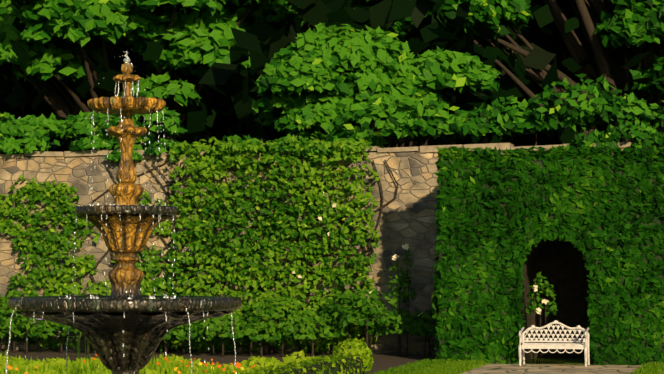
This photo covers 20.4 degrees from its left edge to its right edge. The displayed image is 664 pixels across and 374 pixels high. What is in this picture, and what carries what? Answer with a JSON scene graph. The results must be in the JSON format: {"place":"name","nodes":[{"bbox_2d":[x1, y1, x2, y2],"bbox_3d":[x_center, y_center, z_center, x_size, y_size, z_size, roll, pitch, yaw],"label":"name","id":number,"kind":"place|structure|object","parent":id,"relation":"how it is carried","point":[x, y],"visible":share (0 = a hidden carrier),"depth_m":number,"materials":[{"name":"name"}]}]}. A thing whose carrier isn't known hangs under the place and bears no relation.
{"place":"outdoors","nodes":[
{"label":"outdoors","id":0,"kind":"place"},
{"bbox_2d":[0,350,438,373],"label":"soil bed","id":1,"kind":"object","parent":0,"point":[384,361],"depth_m":38.06,"materials":[{"name":"brown soil"}]},
{"bbox_2d":[0,318,315,373],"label":"flower bed foliage","id":2,"kind":"object","parent":1,"relation":"on","point":[173,364],"visible":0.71,"depth_m":28.00,"materials":[{"name":"green plant"}]},
{"bbox_2d":[0,135,424,352],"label":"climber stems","id":3,"kind":"object","parent":1,"relation":"on","point":[277,267],"visible":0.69,"depth_m":39.53,"materials":[{"name":"green plant"}]},
{"bbox_2d":[0,244,557,363],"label":"shrub stems","id":4,"kind":"object","parent":1,"relation":"on","point":[247,325],"visible":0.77,"depth_m":37.65,"materials":[{"name":"green plant"}]},
{"bbox_2d":[228,338,373,373],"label":"box edging","id":5,"kind":"object","parent":1,"relation":"on","point":[351,356],"visible":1,"depth_m":28.85,"materials":[{"name":"green plant"}]},
{"bbox_2d":[458,358,592,372],"bbox_3d":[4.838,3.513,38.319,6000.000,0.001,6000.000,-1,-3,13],"label":"lawn","id":6,"kind":"structure","parent":0,"point":[560,361],"depth_m":36.06,"materials":[{"name":"green plant"}]},
{"bbox_2d":[8,63,241,373],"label":"fountain","id":7,"kind":"object","parent":6,"relation":"on","point":[101,323],"visible":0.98,"depth_m":12.03,"materials":[{"name":"brown metal"}]},
{"bbox_2d":[5,51,236,373],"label":"fountain water","id":8,"kind":"structure","parent":7,"relation":"in","point":[126,60],"depth_m":12.14,"materials":[{"name":"clear liquid"}]},
{"bbox_2d":[0,0,374,153],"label":"tree limbs","id":9,"kind":"object","parent":6,"relation":"on","point":[56,54],"visible":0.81,"depth_m":55.38,"materials":[{"name":"green plant"}]},
{"bbox_2d":[0,148,648,354],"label":"garden wall","id":10,"kind":"structure","parent":6,"relation":"on","point":[408,216],"depth_m":39.80,"materials":[{"name":"stone"}]},
{"bbox_2d":[0,142,660,158],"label":"wall coping","id":11,"kind":"object","parent":10,"relation":"on","point":[420,149],"visible":0.31,"depth_m":39.36,"materials":[{"name":"stone"}]},
{"bbox_2d":[0,73,663,164],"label":"shrubs","id":12,"kind":"object","parent":6,"relation":"on","point":[31,132],"visible":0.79,"depth_m":40.27,"materials":[{"name":"green plant"}]},
{"bbox_2d":[0,0,663,153],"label":"evergreen screen trunks","id":13,"kind":"object","parent":6,"relation":"on","point":[556,45],"visible":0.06,"depth_m":67.23,"materials":[{"name":"brown plant"}]},
{"bbox_2d":[198,0,540,142],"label":"tree limbs","id":14,"kind":"object","parent":6,"relation":"on","point":[399,27],"visible":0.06,"depth_m":59.08,"materials":[{"name":"brown plant"}]},
{"bbox_2d":[187,0,606,147],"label":"tree","id":15,"kind":"object","parent":6,"relation":"on","point":[334,61],"visible":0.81,"depth_m":47.85,"materials":[{"name":"green plant"}]},
{"bbox_2d":[368,358,663,373],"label":"lawn grass","id":16,"kind":"structure","parent":6,"relation":"on","point":[438,366],"depth_m":32.49,"materials":[{"name":"green plant"}]},
{"bbox_2d":[402,0,663,143],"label":"tree limbs","id":17,"kind":"object","parent":6,"relation":"on","point":[624,46],"visible":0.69,"depth_m":57.45,"materials":[{"name":"brown plant"}]},
{"bbox_2d":[436,158,663,364],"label":"yew hedge","id":18,"kind":"object","parent":6,"relation":"on","point":[560,264],"visible":0.29,"depth_m":37.22,"materials":[{"name":"green plant"}]},
{"bbox_2d":[431,143,663,364],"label":"yew hedge sprays","id":19,"kind":"object","parent":18,"relation":"attached to","point":[597,156],"visible":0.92,"depth_m":35.08,"materials":[{"name":"green plant"}]},
{"bbox_2d":[459,364,640,373],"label":"path paving","id":20,"kind":"structure","parent":6,"relation":"on","point":[546,369],"depth_m":33.08,"materials":[{"name":"beige stone"}]},
{"bbox_2d":[518,320,589,365],"bbox_3d":[4.166,2.930,34.573,1.284,0.845,0.651,-1,-3,13],"label":"garden bench","id":21,"kind":"object","parent":20,"relation":"on","point":[575,344],"visible":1,"depth_m":34.68,"materials":[{"name":"white paint"}]}
]}

